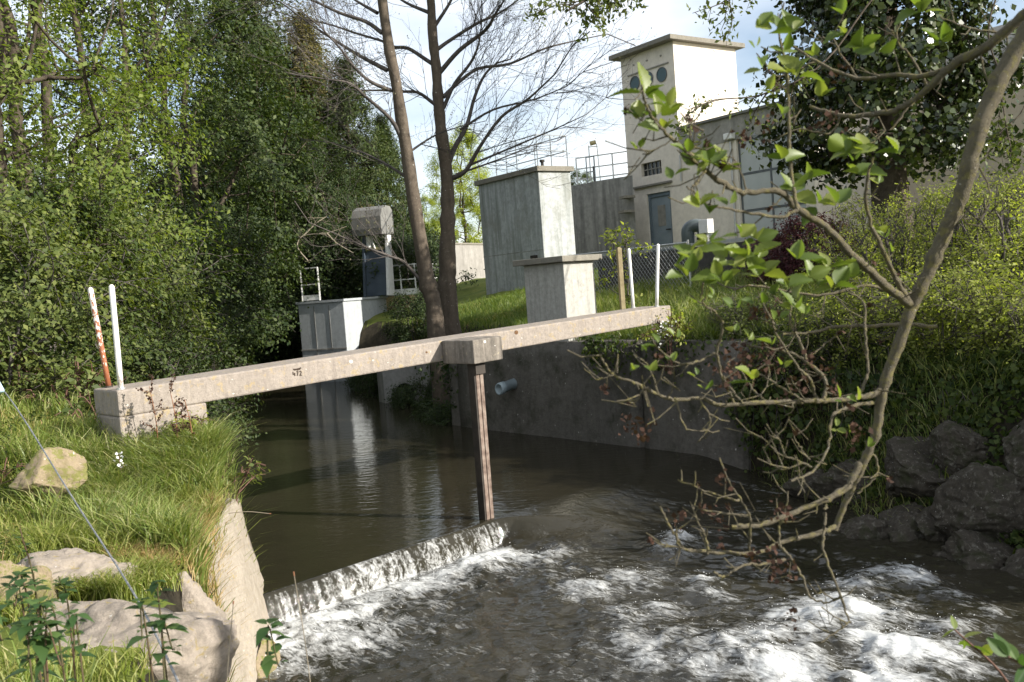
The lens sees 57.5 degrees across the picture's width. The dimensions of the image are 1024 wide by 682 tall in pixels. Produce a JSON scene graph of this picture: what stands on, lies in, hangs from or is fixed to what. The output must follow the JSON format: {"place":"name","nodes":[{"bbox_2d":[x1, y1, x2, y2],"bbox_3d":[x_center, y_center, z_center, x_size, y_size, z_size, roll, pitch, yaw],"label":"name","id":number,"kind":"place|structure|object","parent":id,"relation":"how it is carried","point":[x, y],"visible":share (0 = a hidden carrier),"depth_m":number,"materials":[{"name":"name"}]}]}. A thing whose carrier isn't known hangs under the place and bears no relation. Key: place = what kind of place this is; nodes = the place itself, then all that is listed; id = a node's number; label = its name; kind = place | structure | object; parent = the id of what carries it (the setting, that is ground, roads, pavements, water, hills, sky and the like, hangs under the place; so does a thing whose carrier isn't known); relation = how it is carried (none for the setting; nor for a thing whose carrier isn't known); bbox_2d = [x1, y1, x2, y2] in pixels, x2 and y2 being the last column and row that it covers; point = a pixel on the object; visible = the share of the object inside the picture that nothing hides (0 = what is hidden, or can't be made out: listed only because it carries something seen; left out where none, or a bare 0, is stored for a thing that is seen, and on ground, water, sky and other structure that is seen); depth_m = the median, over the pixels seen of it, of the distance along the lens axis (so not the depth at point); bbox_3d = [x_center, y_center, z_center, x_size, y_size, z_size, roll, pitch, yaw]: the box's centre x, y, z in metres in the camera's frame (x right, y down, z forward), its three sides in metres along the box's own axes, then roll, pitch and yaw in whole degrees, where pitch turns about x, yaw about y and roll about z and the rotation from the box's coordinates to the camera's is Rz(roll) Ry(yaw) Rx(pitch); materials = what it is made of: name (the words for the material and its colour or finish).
{"place":"outdoors","nodes":[
{"label":"outdoors","id":0,"kind":"place"},
{"bbox_2d":[0,613,115,681],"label":"bank edge grass","id":1,"kind":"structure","parent":0,"point":[56,669],"depth_m":4.01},
{"bbox_2d":[211,381,688,593],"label":"river water","id":2,"kind":"structure","parent":0,"point":[352,478],"depth_m":14.16,"materials":[{"name":"liquid"}]},
{"bbox_2d":[0,218,1023,681],"bbox_3d":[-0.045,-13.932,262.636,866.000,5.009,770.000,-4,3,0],"label":"ground","id":3,"kind":"structure","parent":0,"point":[370,336],"depth_m":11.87,"materials":[{"name":"plant"}]},
{"bbox_2d":[0,335,54,400],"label":"weed","id":4,"kind":"object","parent":3,"relation":"on","point":[24,360],"visible":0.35,"depth_m":11.73,"materials":[{"name":"green plant"}]},
{"bbox_2d":[0,560,57,614],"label":"mossy rock","id":5,"kind":"object","parent":3,"relation":"on","point":[7,567],"visible":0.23,"depth_m":5.39,"materials":[{"name":"stone"}]},
{"bbox_2d":[1,578,61,681],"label":"nettle","id":6,"kind":"object","parent":3,"relation":"on","point":[11,592],"visible":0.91,"depth_m":2.54,"materials":[{"name":"green plant"}]},
{"bbox_2d":[9,614,62,681],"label":"nettle","id":7,"kind":"object","parent":3,"relation":"on","point":[24,626],"visible":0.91,"depth_m":2.37,"materials":[{"name":"green plant"}]},
{"bbox_2d":[25,596,63,681],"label":"nettle","id":8,"kind":"object","parent":3,"relation":"on","point":[40,649],"visible":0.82,"depth_m":2.38,"materials":[{"name":"green plant"}]},
{"bbox_2d":[8,447,87,502],"bbox_3d":[-3.820,1.107,7.699,0.593,0.463,0.445,-5,3,-17],"label":"mossy rock","id":9,"kind":"object","parent":3,"relation":"on","point":[38,471],"visible":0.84,"depth_m":7.60,"materials":[{"name":"stone"}]},
{"bbox_2d":[3,350,127,416],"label":"weed","id":10,"kind":"object","parent":3,"relation":"on","point":[92,377],"visible":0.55,"depth_m":10.83,"materials":[{"name":"green plant"}]},
{"bbox_2d":[17,548,142,598],"bbox_3d":[-2.730,1.681,5.916,0.826,0.839,0.539,-13,12,-19],"label":"limestone rock","id":11,"kind":"object","parent":3,"relation":"on","point":[76,561],"visible":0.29,"depth_m":5.79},
{"bbox_2d":[0,354,167,423],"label":"meadow grass","id":12,"kind":"structure","parent":3,"relation":"on","point":[20,406],"depth_m":10.35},
{"bbox_2d":[0,157,175,405],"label":"hedge bush","id":13,"kind":"object","parent":3,"relation":"on","point":[14,310],"visible":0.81,"depth_m":11.35,"materials":[{"name":"green plant"}]},
{"bbox_2d":[0,407,179,666],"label":"clover ground cover","id":14,"kind":"object","parent":3,"relation":"on","point":[32,414],"visible":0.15,"depth_m":8.46,"materials":[{"name":"green plant"}]},
{"bbox_2d":[0,133,192,392],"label":"hedge bush","id":15,"kind":"object","parent":3,"relation":"on","point":[131,317],"visible":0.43,"depth_m":13.34,"materials":[{"name":"green plant"}]},
{"bbox_2d":[0,541,195,627],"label":"grass","id":16,"kind":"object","parent":3,"relation":"on","point":[105,586],"visible":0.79,"depth_m":5.70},
{"bbox_2d":[0,0,218,362],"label":"broadleaf tree","id":17,"kind":"object","parent":3,"relation":"on","point":[7,83],"visible":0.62,"depth_m":15.19,"materials":[{"name":"green plant"}]},
{"bbox_2d":[0,161,228,397],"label":"hedge bush","id":18,"kind":"object","parent":3,"relation":"on","point":[172,285],"visible":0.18,"depth_m":15.50,"materials":[{"name":"green plant"}]},
{"bbox_2d":[0,401,229,681],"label":"lawn grass","id":19,"kind":"structure","parent":3,"relation":"on","point":[95,675],"depth_m":6.35,"materials":[{"name":"plant"}]},
{"bbox_2d":[2,0,237,350],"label":"broadleaf tree","id":20,"kind":"object","parent":3,"relation":"on","point":[13,52],"visible":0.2,"depth_m":19.41,"materials":[{"name":"green plant"}]},
{"bbox_2d":[0,466,261,623],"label":"grass fringe","id":21,"kind":"object","parent":3,"relation":"on","point":[81,536],"depth_m":6.59,"materials":[{"name":"plant"}]},
{"bbox_2d":[7,142,258,370],"bbox_3d":[-8.477,-1.603,19.772,5.312,5.499,5.959,-3,4,26],"label":"hedge bush","id":22,"kind":"object","parent":3,"relation":"on","point":[222,258],"visible":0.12,"depth_m":20.06,"materials":[{"name":"green plant"}]},
{"bbox_2d":[42,309,230,456],"bbox_3d":[-6.429,1.008,15.536,3.364,3.482,3.774,-5,3,-5],"label":"hedge bush","id":23,"kind":"object","parent":3,"relation":"on","point":[170,366],"visible":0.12,"depth_m":15.54,"materials":[{"name":"green plant"}]},
{"bbox_2d":[0,406,280,592],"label":"tall grass","id":24,"kind":"structure","parent":3,"relation":"on","point":[171,459],"depth_m":8.21,"materials":[{"name":"plant"}]},
{"bbox_2d":[42,598,239,681],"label":"limestone rock","id":25,"kind":"object","parent":3,"relation":"on","point":[203,649],"visible":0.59,"depth_m":5.11,"materials":[{"name":"stone"}]},
{"bbox_2d":[11,0,274,336],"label":"broadleaf tree","id":26,"kind":"object","parent":3,"relation":"on","point":[121,24],"visible":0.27,"depth_m":24.16,"materials":[{"name":"green plant"}]},
{"bbox_2d":[136,613,188,679],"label":"nettle","id":27,"kind":"object","parent":3,"relation":"on","point":[160,625],"visible":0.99,"depth_m":2.60,"materials":[{"name":"green plant"}]},
{"bbox_2d":[78,493,255,681],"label":"grass tuft","id":28,"kind":"object","parent":3,"relation":"on","point":[183,530],"visible":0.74,"depth_m":6.61,"materials":[{"name":"plant"}]},
{"bbox_2d":[2,0,346,365],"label":"broadleaf tree","id":29,"kind":"object","parent":3,"relation":"on","point":[270,119],"visible":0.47,"depth_m":29.28,"materials":[{"name":"green plant"}]},
{"bbox_2d":[96,488,260,681],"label":"dry grass","id":30,"kind":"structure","parent":3,"relation":"on","point":[186,560],"depth_m":6.97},
{"bbox_2d":[93,294,269,446],"bbox_3d":[-6.713,0.999,18.732,4.370,4.032,3.895,-1,4,41],"label":"hedge bush","id":31,"kind":"object","parent":3,"relation":"on","point":[224,403],"visible":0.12,"depth_m":18.75,"materials":[{"name":"green plant"}]},
{"bbox_2d":[103,180,287,366],"bbox_3d":[-9.219,-1.560,25.170,5.959,5.499,5.312,-6,4,-33],"label":"hedge bush","id":32,"kind":"object","parent":3,"relation":"on","point":[242,282],"visible":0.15,"depth_m":25.19,"materials":[{"name":"green plant"}]},
{"bbox_2d":[177,571,231,676],"bbox_3d":[-2.182,1.951,6.353,0.493,0.817,0.515,-5,4,-20],"label":"limestone rock","id":33,"kind":"object","parent":3,"relation":"on","point":[194,598],"visible":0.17,"depth_m":6.22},
{"bbox_2d":[141,116,294,368],"bbox_3d":[-11.677,-2.695,34.744,6.952,11.388,7.460,-5,3,-8],"label":"broadleaf tree","id":34,"kind":"object","parent":3,"relation":"on","point":[261,355],"visible":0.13,"depth_m":34.03,"materials":[{"name":"green plant"}]},
{"bbox_2d":[133,90,317,357],"bbox_3d":[-12.478,-3.796,40.590,9.325,14.235,8.690,-6,4,-29],"label":"broadleaf tree","id":35,"kind":"object","parent":3,"relation":"on","point":[269,222],"visible":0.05,"depth_m":39.07,"materials":[{"name":"green plant"}]},
{"bbox_2d":[209,495,270,681],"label":"rock","id":36,"kind":"object","parent":3,"relation":"on","point":[255,602],"visible":0.27,"depth_m":7.76,"materials":[{"name":"stone"}]},
{"bbox_2d":[167,0,337,282],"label":"conifer tree","id":37,"kind":"object","parent":3,"relation":"on","point":[236,29],"visible":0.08,"depth_m":43.33,"materials":[{"name":"green plant"}]},
{"bbox_2d":[255,618,291,681],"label":"nettle","id":38,"kind":"object","parent":3,"relation":"on","point":[267,662],"visible":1,"depth_m":2.65,"materials":[{"name":"green plant"}]},
{"bbox_2d":[204,74,353,325],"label":"broadleaf tree","id":39,"kind":"object","parent":3,"relation":"on","point":[292,121],"visible":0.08,"depth_m":40.87,"materials":[{"name":"green plant"}]},
{"bbox_2d":[255,280,335,362],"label":"bush","id":40,"kind":"object","parent":3,"relation":"on","point":[290,334],"visible":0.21,"depth_m":36.19,"materials":[{"name":"green plant"}]},
{"bbox_2d":[263,0,373,243],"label":"conifer tree","id":41,"kind":"object","parent":3,"relation":"on","point":[320,49],"visible":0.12,"depth_m":45.64,"materials":[{"name":"green plant"}]},
{"bbox_2d":[266,126,393,300],"bbox_3d":[-7.631,-4.846,39.758,5.388,8.826,5.782,-4,3,12],"label":"broadleaf tree","id":42,"kind":"object","parent":3,"relation":"on","point":[327,190],"visible":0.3,"depth_m":38.92,"materials":[{"name":"green plant"}]},
{"bbox_2d":[275,216,394,323],"bbox_3d":[-7.294,-2.784,38.255,5.958,4.967,5.640,-3,4,20],"label":"bush","id":43,"kind":"object","parent":3,"relation":"on","point":[329,265],"visible":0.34,"depth_m":36.83,"materials":[{"name":"green plant"}]},
{"bbox_2d":[171,0,519,411],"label":"bare tree","id":44,"kind":"object","parent":3,"relation":"on","point":[428,284],"visible":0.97,"depth_m":20.70,"materials":[{"name":"brown plant"}]},
{"bbox_2d":[296,295,414,381],"bbox_3d":[-4.715,0.208,34.851,3.040,3.780,7.050,-3,3,18],"label":"screen chamber","id":45,"kind":"object","parent":3,"relation":"on","point":[331,326],"visible":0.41,"depth_m":31.78,"materials":[{"name":"grey concrete"}]},
{"bbox_2d":[351,205,394,296],"bbox_3d":[-4.967,-3.245,33.820,1.160,3.230,1.060,-3,3,18],"label":"trash screen hoist","id":46,"kind":"object","parent":45,"relation":"on","point":[382,284],"visible":0.9,"depth_m":33.76,"materials":[{"name":"grey metal"}]},
{"bbox_2d":[304,49,411,283],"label":"conifer tree","id":47,"kind":"object","parent":3,"relation":"on","point":[368,148],"visible":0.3,"depth_m":43.92,"materials":[{"name":"green plant"}]},
{"bbox_2d":[302,213,432,298],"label":"bush","id":48,"kind":"object","parent":3,"relation":"on","point":[323,286],"visible":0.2,"depth_m":36.58,"materials":[{"name":"green plant"}]},
{"bbox_2d":[94,305,670,519],"bbox_3d":[-0.504,1.231,11.653,8.558,2.784,1.183,-7,5,-44],"label":"concrete footbridge","id":49,"kind":"object","parent":3,"relation":"on","point":[128,408],"visible":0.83,"depth_m":10.67,"materials":[{"name":"concrete"}]},
{"bbox_2d":[358,108,433,235],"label":"conifer tree","id":50,"kind":"object","parent":3,"relation":"on","point":[384,124],"visible":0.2,"depth_m":46.12,"materials":[{"name":"green plant"}]},
{"bbox_2d":[377,364,429,402],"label":"wall","id":51,"kind":"structure","parent":3,"relation":"on","point":[388,378],"depth_m":24.38,"materials":[{"name":"concrete"}]},
{"bbox_2d":[384,376,432,409],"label":"undergrowth bush","id":52,"kind":"object","parent":3,"relation":"on","point":[403,395],"visible":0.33,"depth_m":23.02,"materials":[{"name":"green plant"}]},
{"bbox_2d":[345,218,484,297],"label":"bush","id":53,"kind":"object","parent":3,"relation":"on","point":[409,251],"visible":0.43,"depth_m":34.94,"materials":[{"name":"green plant"}]},
{"bbox_2d":[378,286,462,343],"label":"undergrowth bush","id":54,"kind":"object","parent":3,"relation":"on","point":[418,306],"visible":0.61,"depth_m":26.15,"materials":[{"name":"green plant"}]},
{"bbox_2d":[411,243,484,283],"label":"boundary wall","id":55,"kind":"structure","parent":3,"relation":"on","point":[468,255],"depth_m":42.15,"materials":[{"name":"concrete"}]},
{"bbox_2d":[210,0,687,335],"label":"bare tree","id":56,"kind":"object","parent":3,"relation":"on","point":[446,288],"visible":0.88,"depth_m":22.00,"materials":[{"name":"brown plant"}]},
{"bbox_2d":[422,121,492,242],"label":"distant tree","id":57,"kind":"object","parent":3,"relation":"on","point":[466,197],"visible":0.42,"depth_m":60.60,"materials":[{"name":"green plant"}]},
{"bbox_2d":[474,159,575,294],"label":"concrete tower","id":58,"kind":"structure","parent":3,"relation":"on","point":[524,216],"depth_m":30.68,"materials":[{"name":"concrete"}]},
{"bbox_2d":[512,254,601,340],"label":"concrete pillar","id":59,"kind":"structure","parent":3,"relation":"on","point":[558,287],"depth_m":16.78,"materials":[{"name":"concrete"}]},
{"bbox_2d":[449,339,756,469],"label":"river wall","id":60,"kind":"structure","parent":3,"relation":"on","point":[557,392],"depth_m":15.71,"materials":[{"name":"concrete"}]},
{"bbox_2d":[578,328,735,383],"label":"creeper","id":61,"kind":"object","parent":60,"relation":"attached to","point":[593,344],"visible":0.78,"depth_m":15.18,"materials":[{"name":"green plant"}]},
{"bbox_2d":[637,307,693,369],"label":"flowering plant","id":62,"kind":"object","parent":60,"relation":"on","point":[674,319],"visible":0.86,"depth_m":14.06,"materials":[{"name":"green plant"}]},
{"bbox_2d":[721,367,810,479],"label":"creeper","id":63,"kind":"object","parent":60,"relation":"attached to","point":[776,391],"visible":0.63,"depth_m":13.06,"materials":[{"name":"green plant"}]},
{"bbox_2d":[571,175,637,267],"bbox_3d":[2.868,-4.069,34.856,0.577,3.560,5.171,-6,4,-33],"label":"concrete tank","id":64,"kind":"object","parent":3,"relation":"on","point":[600,207],"visible":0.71,"depth_m":33.95,"materials":[{"name":"concrete"}]},
{"bbox_2d":[595,221,652,307],"bbox_3d":[2.128,-1.227,18.164,0.998,2.250,0.957,-6,4,-30],"label":"sapling","id":65,"kind":"object","parent":3,"relation":"on","point":[624,243],"visible":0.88,"depth_m":18.14,"materials":[{"name":"green plant"}]},
{"bbox_2d":[574,240,691,292],"bbox_3d":[2.584,-1.355,21.374,0.076,1.550,4.774,-6,4,-27],"label":"chain link fence","id":66,"kind":"object","parent":3,"relation":"on","point":[667,245],"visible":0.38,"depth_m":20.55,"materials":[{"name":"grey metal"}]},
{"bbox_2d":[598,233,804,289],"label":"wall","id":67,"kind":"structure","parent":3,"relation":"on","point":[706,260],"depth_m":21.58,"materials":[{"name":"concrete"}]},
{"bbox_2d":[608,34,870,253],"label":"works building","id":68,"kind":"structure","parent":3,"relation":"on","point":[706,67],"depth_m":32.90,"materials":[{"name":"concrete"}]},
{"bbox_2d":[648,191,673,251],"bbox_3d":[5.454,-4.180,33.878,0.130,2.405,1.200,-7,4,-35],"label":"door","id":69,"kind":"structure","parent":68,"relation":"in","point":[660,216],"depth_m":33.91,"materials":[{"name":"metal"}]},
{"bbox_2d":[738,131,805,236],"bbox_3d":[8.324,-4.775,29.721,0.065,3.640,2.595,-7,4,-35],"label":"garage door","id":70,"kind":"structure","parent":68,"relation":"in","point":[755,179],"depth_m":30.08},
{"bbox_2d":[700,280,795,341],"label":"bramble","id":71,"kind":"object","parent":3,"relation":"on","point":[726,308],"visible":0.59,"depth_m":13.82,"materials":[{"name":"green plant"}]},
{"bbox_2d":[522,0,1023,175],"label":"oak tree","id":72,"kind":"object","parent":3,"relation":"on","point":[596,12],"visible":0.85,"depth_m":12.36,"materials":[{"name":"green plant"}]},
{"bbox_2d":[567,0,1023,642],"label":"alder tree","id":73,"kind":"object","parent":3,"relation":"on","point":[841,144],"visible":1,"depth_m":2.15,"materials":[{"name":"green plant"}]},
{"bbox_2d":[986,633,1023,681],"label":"leaf","id":74,"kind":"object","parent":73,"relation":"attached to","point":[1000,646],"visible":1,"depth_m":1.75,"materials":[{"name":"green plant"}]},
{"bbox_2d":[738,305,858,397],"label":"bramble","id":75,"kind":"object","parent":3,"relation":"on","point":[788,368],"visible":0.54,"depth_m":12.92,"materials":[{"name":"green plant"}]},
{"bbox_2d":[576,228,1023,521],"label":"rank grass","id":76,"kind":"structure","parent":3,"relation":"on","point":[680,293],"depth_m":13.64,"materials":[{"name":"plant"}]},
{"bbox_2d":[747,203,869,288],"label":"red shrub","id":77,"kind":"object","parent":3,"relation":"on","point":[789,264],"visible":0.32,"depth_m":16.62,"materials":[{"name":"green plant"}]},
{"bbox_2d":[766,288,898,376],"bbox_3d":[4.618,-0.108,12.745,1.867,1.460,1.854,-7,4,-38],"label":"bramble","id":78,"kind":"object","parent":3,"relation":"on","point":[850,350],"visible":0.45,"depth_m":12.57,"materials":[{"name":"green plant"}]},
{"bbox_2d":[805,457,873,504],"bbox_3d":[4.346,1.885,11.922,0.920,0.924,0.955,-7,5,-44],"label":"boulder","id":79,"kind":"object","parent":3,"relation":"on","point":[823,484],"visible":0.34,"depth_m":11.68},
{"bbox_2d":[838,514,893,540],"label":"boulder","id":80,"kind":"object","parent":3,"relation":"on","point":[870,527],"visible":0.41,"depth_m":10.22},
{"bbox_2d":[826,180,917,274],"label":"willow shrub","id":81,"kind":"object","parent":3,"relation":"on","point":[851,214],"visible":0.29,"depth_m":15.89,"materials":[{"name":"green plant"}]},
{"bbox_2d":[817,364,935,444],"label":"creeper","id":82,"kind":"object","parent":3,"relation":"on","point":[854,381],"visible":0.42,"depth_m":11.99,"materials":[{"name":"green plant"}]},
{"bbox_2d":[738,0,1023,240],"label":"ivy tree","id":83,"kind":"object","parent":3,"relation":"on","point":[941,129],"visible":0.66,"depth_m":17.89,"materials":[{"name":"green plant"}]},
{"bbox_2d":[755,299,1023,553],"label":"ivy ground cover","id":84,"kind":"object","parent":3,"relation":"on","point":[1018,380],"visible":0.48,"depth_m":11.13,"materials":[{"name":"green plant"}]},
{"bbox_2d":[846,193,936,298],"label":"willow shrub","id":85,"kind":"object","parent":3,"relation":"on","point":[895,259],"visible":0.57,"depth_m":13.65,"materials":[{"name":"green plant"}]},
{"bbox_2d":[807,253,977,358],"bbox_3d":[5.048,-0.393,12.312,1.992,1.557,1.978,-2,4,33],"label":"bramble","id":86,"kind":"object","parent":3,"relation":"on","point":[865,292],"visible":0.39,"depth_m":12.23,"materials":[{"name":"green plant"}]},
{"bbox_2d":[878,501,924,541],"bbox_3d":[4.511,2.264,10.400,0.866,0.876,1.161,-14,15,13],"label":"boulder","id":87,"kind":"object","parent":3,"relation":"on","point":[906,529],"visible":0.3,"depth_m":10.24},
{"bbox_2d":[884,436,947,499],"bbox_3d":[4.770,1.637,10.679,0.993,0.982,1.047,-9,16,-40],"label":"boulder","id":88,"kind":"object","parent":3,"relation":"on","point":[909,468],"visible":0.48,"depth_m":10.49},
{"bbox_2d":[882,176,966,278],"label":"willow shrub","id":89,"kind":"object","parent":3,"relation":"on","point":[904,212],"visible":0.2,"depth_m":14.88,"materials":[{"name":"green plant"}]},
{"bbox_2d":[858,250,1023,375],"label":"bramble","id":90,"kind":"object","parent":3,"relation":"on","point":[924,335],"visible":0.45,"depth_m":11.31,"materials":[{"name":"green plant"}]},
{"bbox_2d":[880,211,1022,291],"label":"bramble","id":91,"kind":"object","parent":3,"relation":"on","point":[953,258],"visible":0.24,"depth_m":12.56,"materials":[{"name":"green plant"}]},
{"bbox_2d":[926,420,990,475],"bbox_3d":[5.057,1.216,10.250,0.773,0.704,0.893,-14,16,-8],"label":"boulder","id":92,"kind":"object","parent":3,"relation":"on","point":[954,446],"visible":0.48,"depth_m":10.07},
{"bbox_2d":[897,261,1023,369],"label":"bramble","id":93,"kind":"object","parent":3,"relation":"on","point":[987,312],"visible":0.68,"depth_m":10.73,"materials":[{"name":"green plant"}]},
{"bbox_2d":[912,172,1009,289],"bbox_3d":[6.324,-1.395,13.213,1.357,2.026,1.574,-3,4,27],"label":"willow shrub","id":94,"kind":"object","parent":3,"relation":"on","point":[957,230],"visible":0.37,"depth_m":13.08,"materials":[{"name":"green plant"}]},
{"bbox_2d":[934,382,990,429],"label":"creeper","id":95,"kind":"object","parent":3,"relation":"on","point":[955,413],"visible":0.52,"depth_m":10.38,"materials":[{"name":"green plant"}]},
{"bbox_2d":[906,25,1023,227],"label":"beige building","id":96,"kind":"structure","parent":3,"relation":"on","point":[1010,109],"depth_m":26.43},
{"bbox_2d":[917,269,1023,373],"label":"bramble","id":97,"kind":"object","parent":3,"relation":"on","point":[1013,308],"visible":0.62,"depth_m":10.60,"materials":[{"name":"green plant"}]},
{"bbox_2d":[919,228,1023,316],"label":"bramble","id":98,"kind":"object","parent":3,"relation":"on","point":[1000,263],"visible":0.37,"depth_m":11.83,"materials":[{"name":"green plant"}]},
{"bbox_2d":[932,529,1013,569],"bbox_3d":[4.730,2.239,9.223,0.974,0.783,0.801,-4,3,8],"label":"boulder","id":99,"kind":"object","parent":3,"relation":"on","point":[969,549],"visible":0.43,"depth_m":9.08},
{"bbox_2d":[928,171,1023,283],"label":"willow shrub","id":100,"kind":"object","parent":3,"relation":"on","point":[1002,218],"visible":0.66,"depth_m":12.51,"materials":[{"name":"green plant"}]},
{"bbox_2d":[930,462,1023,540],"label":"boulder","id":101,"kind":"object","parent":3,"relation":"on","point":[985,498],"visible":0.76,"depth_m":9.36,"materials":[{"name":"stone"}]},
{"bbox_2d":[1002,419,1023,490],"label":"boulder","id":102,"kind":"object","parent":3,"relation":"on","point":[1013,444],"visible":0.74,"depth_m":9.37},
{"bbox_2d":[1,0,1023,242],"label":"sky","id":103,"kind":"structure","parent":0,"point":[665,17],"materials":[{"name":"white"}]},
{"bbox_2d":[256,454,1023,681],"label":"pool water","id":104,"kind":"structure","parent":0,"point":[523,614],"depth_m":8.55,"materials":[{"name":"liquid"}]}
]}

